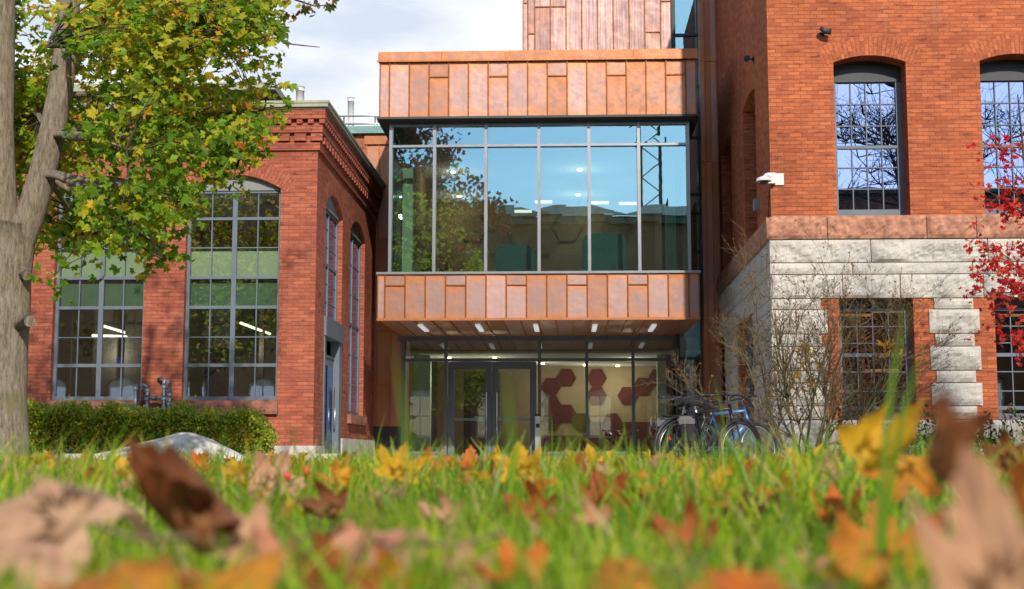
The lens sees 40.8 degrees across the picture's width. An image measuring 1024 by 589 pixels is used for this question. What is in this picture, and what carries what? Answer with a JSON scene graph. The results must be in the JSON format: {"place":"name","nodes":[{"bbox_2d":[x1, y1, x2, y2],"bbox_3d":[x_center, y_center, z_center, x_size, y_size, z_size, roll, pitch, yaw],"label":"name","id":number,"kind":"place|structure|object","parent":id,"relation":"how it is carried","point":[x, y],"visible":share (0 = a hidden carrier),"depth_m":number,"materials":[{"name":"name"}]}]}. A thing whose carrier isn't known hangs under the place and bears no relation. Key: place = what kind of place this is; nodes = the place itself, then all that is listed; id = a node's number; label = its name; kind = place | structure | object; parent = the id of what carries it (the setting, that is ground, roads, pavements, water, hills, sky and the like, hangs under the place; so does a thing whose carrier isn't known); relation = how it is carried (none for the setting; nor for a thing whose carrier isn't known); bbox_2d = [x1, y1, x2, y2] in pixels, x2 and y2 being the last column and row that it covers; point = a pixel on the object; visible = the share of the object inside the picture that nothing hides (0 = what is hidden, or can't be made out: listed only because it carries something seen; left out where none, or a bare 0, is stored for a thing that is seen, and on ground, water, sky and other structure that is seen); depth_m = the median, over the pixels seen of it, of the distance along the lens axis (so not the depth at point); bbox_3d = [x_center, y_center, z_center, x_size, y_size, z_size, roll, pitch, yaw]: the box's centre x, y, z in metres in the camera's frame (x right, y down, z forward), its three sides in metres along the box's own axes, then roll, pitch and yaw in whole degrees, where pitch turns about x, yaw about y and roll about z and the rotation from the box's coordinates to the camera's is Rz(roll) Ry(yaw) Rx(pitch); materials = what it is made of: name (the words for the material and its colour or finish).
{"place":"outdoors","nodes":[
{"label":"outdoors","id":0,"kind":"place"},
{"bbox_2d":[15,0,522,125],"label":"sky","id":1,"kind":"structure","parent":0,"point":[349,39],"materials":[{"name":"white"}]},
{"bbox_2d":[295,86,385,153],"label":"background building","id":2,"kind":"structure","parent":0,"point":[358,133],"depth_m":43.06,"materials":[{"name":"metal"}]},
{"label":"plaza","id":3,"kind":"structure","parent":0,"visible":0},
{"bbox_2d":[30,454,336,459],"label":"kerb","id":4,"kind":"structure","parent":3,"relation":"on","point":[73,455],"depth_m":16.95,"materials":[{"name":"grey concrete"}]},
{"bbox_2d":[16,82,385,460],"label":"brick building","id":5,"kind":"structure","parent":3,"relation":"on","point":[265,300],"depth_m":25.12,"materials":[{"name":"red brick"}]},
{"bbox_2d":[52,177,144,399],"bbox_3d":[-7.455,-0.115,25.085,1.658,4.084,0.155,0,-7,2],"label":"window","id":6,"kind":"structure","parent":5,"relation":"in","point":[121,290],"depth_m":25.11,"materials":[{"name":"grey glass"}]},
{"bbox_2d":[122,377,171,410],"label":"gas pipes","id":7,"kind":"object","parent":5,"relation":"attached to","point":[163,397],"visible":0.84,"depth_m":24.39,"materials":[{"name":"black metal"}]},
{"bbox_2d":[183,176,280,399],"bbox_3d":[-5.038,-0.126,24.988,1.716,4.084,0.155,0,-7,2],"label":"window","id":8,"kind":"structure","parent":5,"relation":"in","point":[234,277],"depth_m":25.04,"materials":[{"name":"grey glass"}]},
{"bbox_2d":[325,358,335,453],"bbox_3d":[-3.535,2.254,26.299,0.116,2.087,1.485,0,-7,2],"label":"door","id":9,"kind":"structure","parent":5,"relation":"in","point":[329,363],"depth_m":26.69,"materials":[{"name":"metal"}]},
{"bbox_2d":[324,197,338,320],"bbox_3d":[-3.572,-0.696,26.733,0.095,2.425,1.945,0,-7,2],"label":"window","id":10,"kind":"structure","parent":5,"relation":"in","point":[331,243],"depth_m":27.13,"materials":[{"name":"grey glass"}]},
{"bbox_2d":[348,223,361,414],"bbox_3d":[-3.450,0.505,29.603,0.095,4.149,2.065,0,-7,2],"label":"window","id":11,"kind":"structure","parent":5,"relation":"in","point":[355,243],"depth_m":30.08,"materials":[{"name":"grey glass"}]},
{"bbox_2d":[535,414,540,448],"bbox_3d":[0.592,3.316,31.477,0.136,1.170,0.115,0,-7,2],"label":"door operator post","id":12,"kind":"object","parent":3,"relation":"on","point":[537,427],"depth_m":31.45,"materials":[{"name":"metal"}]},
{"bbox_2d":[657,396,718,455],"bbox_3d":[2.293,1.884,18.430,0.835,1.055,1.784,4,-6,13],"label":"bicycle","id":13,"kind":"object","parent":3,"relation":"on","point":[687,408],"visible":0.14,"depth_m":18.23,"materials":[{"name":"paint"}]},
{"bbox_2d":[655,393,727,459],"bbox_3d":[2.339,1.805,17.756,0.835,1.055,1.784,-8,-10,29],"label":"bicycle","id":14,"kind":"object","parent":3,"relation":"on","point":[686,423],"visible":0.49,"depth_m":17.26,"materials":[{"name":"paint"}]},
{"bbox_2d":[653,394,761,463],"bbox_3d":[2.493,1.785,17.616,1.773,1.060,0.788,2,-7,-16],"label":"bicycle","id":15,"kind":"object","parent":3,"relation":"on","point":[730,424],"visible":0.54,"depth_m":17.50,"materials":[{"name":"paint"}]},
{"bbox_2d":[678,393,777,456],"bbox_3d":[2.885,1.859,18.328,0.781,1.077,1.677,-5,-8,37],"label":"bicycle","id":16,"kind":"object","parent":3,"relation":"on","point":[707,406],"visible":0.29,"depth_m":18.42,"materials":[{"name":"paint"}]},
{"bbox_2d":[716,0,1023,460],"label":"stone base building","id":17,"kind":"structure","parent":3,"relation":"on","point":[863,124],"depth_m":23.55,"materials":[{"name":"brick"}]},
{"bbox_2d":[744,55,753,61],"bbox_3d":[4.362,-4.348,25.407,0.195,0.153,0.206,0,-7,2],"label":"wall lamp","id":18,"kind":"object","parent":17,"relation":"attached to","point":[747,58],"visible":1,"depth_m":25.31,"materials":[{"name":"black metal"}]},
{"bbox_2d":[746,321,754,421],"bbox_3d":[4.721,1.494,26.635,0.070,2.027,2.112,0,-7,2],"label":"window","id":19,"kind":"structure","parent":17,"relation":"in","point":[751,391],"depth_m":27.42,"materials":[{"name":"grey metal"}]},
{"bbox_2d":[753,198,759,210],"bbox_3d":[4.397,-1.614,24.788,0.100,0.200,0.200,0,-7,2],"label":"junction box","id":20,"kind":"object","parent":17,"relation":"attached to","point":[756,204],"visible":1,"depth_m":24.69,"materials":[{"name":"grey metal"}]},
{"bbox_2d":[756,173,783,216],"bbox_3d":[4.451,-1.523,23.595,0.442,1.014,1.298,-2,-7,14],"label":"security camera","id":21,"kind":"object","parent":17,"relation":"attached to","point":[772,178],"visible":0.92,"depth_m":23.30,"materials":[{"name":"white paint"}]},
{"bbox_2d":[819,26,831,35],"bbox_3d":[5.349,-4.505,23.581,0.206,0.153,0.195,0,-7,2],"label":"wall lamp","id":22,"kind":"object","parent":17,"relation":"attached to","point":[823,31],"visible":1,"depth_m":23.51,"materials":[{"name":"black metal"}]},
{"bbox_2d":[833,61,904,215],"bbox_3d":[6.129,-2.669,23.820,1.226,2.783,0.095,0,-7,2],"label":"window","id":23,"kind":"structure","parent":17,"relation":"in","point":[868,115],"depth_m":23.82,"materials":[{"name":"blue glass"}]},
{"bbox_2d":[839,300,911,419],"bbox_3d":[6.114,1.109,23.314,1.230,2.027,0.070,0,-7,2],"label":"window","id":24,"kind":"structure","parent":17,"relation":"in","point":[857,354],"depth_m":23.33,"materials":[{"name":"grey metal"}]},
{"bbox_2d":[980,59,1023,213],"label":"window","id":25,"kind":"structure","parent":17,"relation":"in","point":[999,101],"depth_m":23.78,"materials":[{"name":"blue glass"}]},
{"bbox_2d":[994,300,1023,419],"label":"window","id":26,"kind":"structure","parent":17,"relation":"in","point":[1014,302],"depth_m":23.20,"materials":[{"name":"grey metal"}]},
{"bbox_2d":[957,94,1023,366],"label":"red maple","id":27,"kind":"object","parent":3,"relation":"on","point":[1010,208],"visible":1,"depth_m":18.73,"materials":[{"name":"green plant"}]},
{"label":"planting bed","id":28,"kind":"structure","parent":3,"relation":"on","visible":0},
{"bbox_2d":[632,208,987,456],"bbox_3d":[4.282,0.709,20.400,4.830,3.827,2.982,3,-7,-23],"label":"bare shrub","id":29,"kind":"object","parent":28,"relation":"on","point":[785,371],"visible":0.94,"depth_m":20.11,"materials":[{"name":"plant"}]},
{"bbox_2d":[836,392,871,450],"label":"leafy plant","id":30,"kind":"object","parent":28,"relation":"on","point":[839,410],"visible":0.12,"depth_m":20.77,"materials":[{"name":"green plant"}]},
{"bbox_2d":[913,404,932,455],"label":"leafy plant","id":31,"kind":"object","parent":28,"relation":"on","point":[927,420],"visible":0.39,"depth_m":20.77,"materials":[{"name":"green plant"}]},
{"bbox_2d":[902,427,1017,455],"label":"leafy plant","id":32,"kind":"object","parent":28,"relation":"on","point":[995,442],"visible":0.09,"depth_m":21.06,"materials":[{"name":"green plant"}]},
{"bbox_2d":[975,411,999,455],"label":"leafy plant","id":33,"kind":"object","parent":28,"relation":"on","point":[991,432],"visible":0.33,"depth_m":20.74,"materials":[{"name":"green plant"}]},
{"bbox_2d":[999,403,1023,445],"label":"leafy plant","id":34,"kind":"object","parent":28,"relation":"on","point":[1010,417],"visible":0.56,"depth_m":20.61,"materials":[{"name":"green plant"}]},
{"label":"planting bed","id":35,"kind":"structure","parent":3,"relation":"on","visible":0},
{"bbox_2d":[28,393,279,453],"bbox_3d":[-6.079,2.082,20.945,5.224,1.224,1.238,0,-7,2],"label":"hedge","id":36,"kind":"object","parent":35,"relation":"on","point":[180,415],"visible":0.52,"depth_m":20.55,"materials":[{"name":"green plant"}]},
{"label":"ground","id":37,"kind":"structure","parent":0,"visible":0},
{"bbox_2d":[364,0,722,459],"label":"copper building","id":38,"kind":"structure","parent":37,"relation":"on","point":[548,230],"depth_m":28.62,"materials":[{"name":"metal"}]},
{"bbox_2d":[448,362,491,459],"bbox_3d":[-0.977,2.739,31.930,1.010,2.361,0.206,0,-7,2],"label":"door","id":39,"kind":"structure","parent":38,"relation":"in","point":[452,366],"depth_m":31.95,"materials":[{"name":"grey glass"}]},
{"bbox_2d":[492,362,535,456],"bbox_3d":[0.052,2.734,31.889,1.026,2.361,0.206,0,-7,2],"label":"door","id":40,"kind":"structure","parent":38,"relation":"in","point":[496,366],"depth_m":31.92,"materials":[{"name":"grey glass"}]},
{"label":"lawn","id":41,"kind":"structure","parent":0,"visible":0},
{"bbox_2d":[0,477,197,588],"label":"fallen leaf","id":42,"kind":"object","parent":41,"relation":"on","point":[43,518],"visible":0.98,"depth_m":0.71,"materials":[{"name":"beige plant"}]},
{"bbox_2d":[0,0,301,459],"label":"maple tree","id":43,"kind":"object","parent":41,"relation":"on","point":[147,44],"visible":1,"depth_m":13.35,"materials":[{"name":"green plant"}]},
{"bbox_2d":[248,0,339,46],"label":"overhanging branch","id":44,"kind":"object","parent":43,"relation":"attached to","point":[328,8],"visible":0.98,"depth_m":12.78,"materials":[{"name":"green plant"}]},
{"bbox_2d":[95,432,244,461],"bbox_3d":[-4.051,1.880,16.219,2.018,0.518,1.500,0,-7,2],"label":"boulder","id":45,"kind":"object","parent":41,"relation":"on","point":[178,440],"visible":0.3,"depth_m":15.96,"materials":[{"name":"stone"}]},
{"bbox_2d":[189,450,211,473],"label":"fallen leaf","id":46,"kind":"object","parent":41,"relation":"on","point":[196,458],"visible":0.34,"depth_m":3.01,"materials":[{"name":"orange plant"}]},
{"bbox_2d":[210,459,237,486],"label":"fallen leaf","id":47,"kind":"object","parent":41,"relation":"on","point":[226,473],"visible":0.2,"depth_m":2.60,"materials":[{"name":"yellow plant"}]},
{"bbox_2d":[236,449,297,507],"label":"fallen leaf","id":48,"kind":"object","parent":41,"relation":"on","point":[262,463],"visible":0.48,"depth_m":2.10,"materials":[{"name":"brown plant"}]},
{"bbox_2d":[317,460,355,492],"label":"fallen leaf","id":49,"kind":"object","parent":41,"relation":"on","point":[333,470],"visible":0.22,"depth_m":2.39,"materials":[{"name":"orange plant"}]},
{"bbox_2d":[361,448,392,475],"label":"fallen leaf","id":50,"kind":"object","parent":41,"relation":"on","point":[376,460],"visible":0.04,"depth_m":3.29,"materials":[{"name":"yellow plant"}]},
{"bbox_2d":[375,546,423,588],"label":"fallen leaf","id":51,"kind":"object","parent":41,"relation":"on","point":[381,553],"visible":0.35,"depth_m":0.79,"materials":[{"name":"orange plant"}]},
{"bbox_2d":[374,444,426,491],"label":"fallen leaf","id":52,"kind":"object","parent":41,"relation":"on","point":[391,468],"visible":0.81,"depth_m":2.09,"materials":[{"name":"yellow plant"}]},
{"bbox_2d":[444,445,485,480],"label":"fallen leaf","id":53,"kind":"object","parent":41,"relation":"on","point":[468,458],"visible":0.12,"depth_m":3.28,"materials":[{"name":"orange plant"}]},
{"bbox_2d":[444,536,495,588],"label":"fallen leaf","id":54,"kind":"object","parent":41,"relation":"on","point":[483,559],"visible":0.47,"depth_m":0.79,"materials":[{"name":"brown plant"}]},
{"bbox_2d":[476,457,496,480],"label":"fallen leaf","id":55,"kind":"object","parent":41,"relation":"on","point":[491,467],"visible":0.17,"depth_m":2.68,"materials":[{"name":"orange plant"}]},
{"bbox_2d":[487,451,504,473],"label":"fallen leaf","id":56,"kind":"object","parent":41,"relation":"on","point":[493,457],"visible":0.06,"depth_m":3.17,"materials":[{"name":"plant"}]},
{"bbox_2d":[0,444,1012,547],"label":"leaf litter","id":57,"kind":"object","parent":41,"relation":"on","point":[344,471],"visible":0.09,"depth_m":2.18,"materials":[{"name":"brown plant"}]},
{"bbox_2d":[0,307,1023,588],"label":"grass","id":58,"kind":"structure","parent":41,"relation":"on","point":[586,551],"depth_m":1.28,"materials":[{"name":"green plant"}]},
{"bbox_2d":[96,454,136,487],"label":"fallen leaf","id":59,"kind":"object","parent":58,"relation":"on","point":[119,461],"visible":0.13,"depth_m":2.41,"materials":[{"name":"yellow plant"}]},
{"bbox_2d":[35,548,281,588],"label":"fallen leaf","id":60,"kind":"object","parent":58,"relation":"on","point":[133,573],"visible":0.96,"depth_m":0.57,"materials":[{"name":"orange plant"}]},
{"bbox_2d":[125,437,277,585],"bbox_3d":[-0.188,0.133,0.829,0.034,0.131,0.050,-43,-10,-23],"label":"fallen leaf","id":61,"kind":"object","parent":58,"relation":"on","point":[167,476],"visible":0.95,"depth_m":0.83,"materials":[{"name":"brown plant"}]},
{"bbox_2d":[205,500,312,569],"bbox_3d":[-0.158,0.150,0.844,0.074,0.023,0.056,-5,34,-16],"label":"fallen leaf","id":62,"kind":"object","parent":58,"relation":"on","point":[259,514],"visible":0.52,"depth_m":0.85,"materials":[{"name":"beige plant"}]},
{"bbox_2d":[250,522,301,584],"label":"fallen leaf","id":63,"kind":"object","parent":58,"relation":"on","point":[266,535],"visible":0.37,"depth_m":0.81,"materials":[{"name":"brown plant"}]},
{"bbox_2d":[280,471,307,495],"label":"fallen leaf","id":64,"kind":"object","parent":58,"relation":"on","point":[294,485],"visible":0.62,"depth_m":2.00,"materials":[{"name":"beige plant"}]},
{"bbox_2d":[284,465,290,480],"bbox_3d":[-0.325,0.259,1.998,0.010,0.023,0.010,0,-7,2],"label":"berry","id":65,"kind":"object","parent":64,"relation":"on","point":[286,474],"visible":0.85,"depth_m":1.99,"materials":[{"name":"red plant"}]},
{"bbox_2d":[302,460,310,476],"bbox_3d":[-0.328,0.277,2.198,0.013,0.028,0.014,0,-7,2],"label":"berry","id":66,"kind":"object","parent":58,"relation":"on","point":[306,473],"visible":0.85,"depth_m":2.19,"materials":[{"name":"orange plant"}]},
{"bbox_2d":[296,478,370,520],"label":"fallen leaf","id":67,"kind":"object","parent":58,"relation":"on","point":[327,495],"visible":0.91,"depth_m":1.49,"materials":[{"name":"brown plant"}]},
{"bbox_2d":[284,518,387,588],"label":"fallen leaf","id":68,"kind":"object","parent":58,"relation":"on","point":[335,561],"visible":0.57,"depth_m":0.77,"materials":[{"name":"orange plant"}]},
{"bbox_2d":[297,519,505,571],"bbox_3d":[-0.074,0.158,0.843,0.139,0.040,0.117,1,9,2],"label":"fallen leaf","id":69,"kind":"object","parent":58,"relation":"on","point":[348,530],"visible":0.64,"depth_m":0.84,"materials":[{"name":"brown plant"}]},
{"bbox_2d":[411,446,449,481],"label":"fallen leaf","id":70,"kind":"object","parent":58,"relation":"on","point":[435,463],"visible":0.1,"depth_m":3.08,"materials":[{"name":"orange plant"}]},
{"bbox_2d":[418,487,473,528],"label":"fallen leaf","id":71,"kind":"object","parent":58,"relation":"on","point":[444,500],"visible":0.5,"depth_m":1.34,"materials":[{"name":"beige plant"}]},
{"bbox_2d":[468,535,576,588],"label":"fallen leaf","id":72,"kind":"object","parent":58,"relation":"on","point":[506,552],"visible":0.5,"depth_m":0.74,"materials":[{"name":"orange plant"}]},
{"bbox_2d":[631,484,658,508],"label":"fallen leaf","id":73,"kind":"object","parent":58,"relation":"on","point":[641,494],"visible":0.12,"depth_m":1.78,"materials":[{"name":"plant"}]},
{"bbox_2d":[587,555,704,588],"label":"fallen leaf","id":74,"kind":"object","parent":58,"relation":"on","point":[612,577],"visible":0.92,"depth_m":0.61,"materials":[{"name":"orange plant"}]},
{"bbox_2d":[676,565,845,588],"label":"fallen leaf","id":75,"kind":"object","parent":58,"relation":"on","point":[739,576],"visible":0.98,"depth_m":0.52,"materials":[{"name":"orange plant"}]},
{"bbox_2d":[756,469,810,525],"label":"fallen leaf","id":76,"kind":"object","parent":58,"relation":"on","point":[779,487],"visible":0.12,"depth_m":1.67,"materials":[{"name":"plant"}]},
{"bbox_2d":[494,441,542,489],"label":"fallen leaf","id":77,"kind":"object","parent":41,"relation":"on","point":[524,462],"visible":0.6,"depth_m":2.18,"materials":[{"name":"yellow plant"}]},
{"bbox_2d":[502,477,576,533],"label":"fallen leaf","id":78,"kind":"object","parent":41,"relation":"on","point":[533,492],"visible":0.38,"depth_m":1.48,"materials":[{"name":"orange plant"}]},
{"bbox_2d":[560,451,605,475],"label":"fallen leaf","id":79,"kind":"object","parent":41,"relation":"on","point":[584,456],"visible":0.06,"depth_m":2.97,"materials":[{"name":"orange plant"}]},
{"bbox_2d":[567,493,622,533],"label":"fallen leaf","id":80,"kind":"object","parent":41,"relation":"on","point":[591,514],"visible":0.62,"depth_m":1.19,"materials":[{"name":"beige plant"}]},
{"bbox_2d":[585,443,612,468],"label":"fallen leaf","id":81,"kind":"object","parent":41,"relation":"on","point":[587,451],"visible":0.1,"depth_m":3.26,"materials":[{"name":"yellow plant"}]},
{"bbox_2d":[579,467,633,521],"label":"fallen leaf","id":82,"kind":"object","parent":41,"relation":"on","point":[620,478],"visible":0.47,"depth_m":1.68,"materials":[{"name":"brown plant"}]},
{"bbox_2d":[592,455,639,482],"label":"fallen leaf","id":83,"kind":"object","parent":41,"relation":"on","point":[616,462],"visible":0.03,"depth_m":2.77,"materials":[{"name":"orange plant"}]},
{"bbox_2d":[658,473,684,502],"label":"fallen leaf","id":84,"kind":"object","parent":41,"relation":"on","point":[680,478],"visible":0.04,"depth_m":2.27,"materials":[{"name":"orange plant"}]},
{"bbox_2d":[646,492,724,567],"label":"fallen leaf","id":85,"kind":"object","parent":41,"relation":"on","point":[690,510],"visible":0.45,"depth_m":0.98,"materials":[{"name":"brown plant"}]},
{"bbox_2d":[679,456,702,475],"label":"fallen leaf","id":86,"kind":"object","parent":41,"relation":"on","point":[689,464],"visible":0.05,"depth_m":3.16,"materials":[{"name":"yellow plant"}]},
{"bbox_2d":[687,462,744,501],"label":"fallen leaf","id":87,"kind":"object","parent":41,"relation":"on","point":[713,475],"visible":0.14,"depth_m":1.88,"materials":[{"name":"yellow plant"}]},
{"bbox_2d":[710,505,742,529],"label":"fallen leaf","id":88,"kind":"object","parent":41,"relation":"on","point":[725,511],"visible":0.23,"depth_m":1.57,"materials":[{"name":"plant"}]},
{"bbox_2d":[726,459,753,485],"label":"fallen leaf","id":89,"kind":"object","parent":41,"relation":"on","point":[748,463],"depth_m":2.37,"materials":[{"name":"orange plant"}]},
{"bbox_2d":[737,488,778,529],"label":"fallen leaf","id":90,"kind":"object","parent":41,"relation":"on","point":[756,499],"visible":0.17,"depth_m":1.57,"materials":[{"name":"plant"}]},
{"bbox_2d":[776,443,825,482],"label":"fallen leaf","id":91,"kind":"object","parent":41,"relation":"on","point":[796,462],"visible":0.12,"depth_m":2.56,"materials":[{"name":"yellow plant"}]},
{"bbox_2d":[779,550,827,583],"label":"fallen leaf","id":92,"kind":"object","parent":41,"relation":"on","point":[823,560],"visible":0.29,"depth_m":0.88,"materials":[{"name":"plant"}]},
{"bbox_2d":[807,454,851,480],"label":"fallen leaf","id":93,"kind":"object","parent":41,"relation":"on","point":[834,469],"visible":0.08,"depth_m":2.16,"materials":[{"name":"brown plant"}]},
{"bbox_2d":[810,482,864,528],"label":"fallen leaf","id":94,"kind":"object","parent":41,"relation":"on","point":[832,494],"visible":0.59,"depth_m":1.37,"materials":[{"name":"orange plant"}]},
{"bbox_2d":[815,397,924,489],"bbox_3d":[0.287,0.119,1.113,0.105,0.042,0.052,-23,-45,-9],"label":"fallen leaf","id":95,"kind":"object","parent":41,"relation":"on","point":[862,440],"visible":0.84,"depth_m":1.13,"materials":[{"name":"yellow plant"}]},
{"bbox_2d":[806,532,935,588],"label":"fallen leaf","id":96,"kind":"object","parent":41,"relation":"on","point":[872,572],"visible":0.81,"depth_m":0.69,"materials":[{"name":"orange plant"}]},
{"bbox_2d":[836,497,947,580],"bbox_3d":[0.252,0.175,0.911,0.080,0.098,0.030,1,-27,-8],"label":"fallen leaf","id":97,"kind":"object","parent":41,"relation":"on","point":[849,530],"visible":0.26,"depth_m":0.92,"materials":[{"name":"orange plant"}]},
{"bbox_2d":[855,451,942,503],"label":"fallen leaf","id":98,"kind":"object","parent":41,"relation":"on","point":[917,474],"visible":0.48,"depth_m":1.27,"materials":[{"name":"orange plant"}]},
{"bbox_2d":[925,388,996,534],"bbox_3d":[0.208,0.077,0.642,0.027,0.069,0.028,3,-7,-23],"label":"fallen leaf","id":99,"kind":"object","parent":41,"relation":"on","point":[950,432],"visible":0.89,"depth_m":0.64,"materials":[{"name":"brown plant"}]},
{"bbox_2d":[902,439,1023,588],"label":"fallen leaf","id":100,"kind":"object","parent":41,"relation":"on","point":[985,550],"visible":1,"depth_m":0.49,"materials":[{"name":"beige plant"}]},
{"bbox_2d":[981,427,1023,473],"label":"fallen leaf","id":101,"kind":"object","parent":41,"relation":"on","point":[1004,456],"visible":0.77,"depth_m":1.76,"materials":[{"name":"brown plant"}]},
{"bbox_2d":[1009,440,1023,518],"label":"fallen leaf","id":102,"kind":"object","parent":41,"relation":"on","point":[1016,479],"visible":1,"depth_m":0.72,"materials":[{"name":"orange plant"}]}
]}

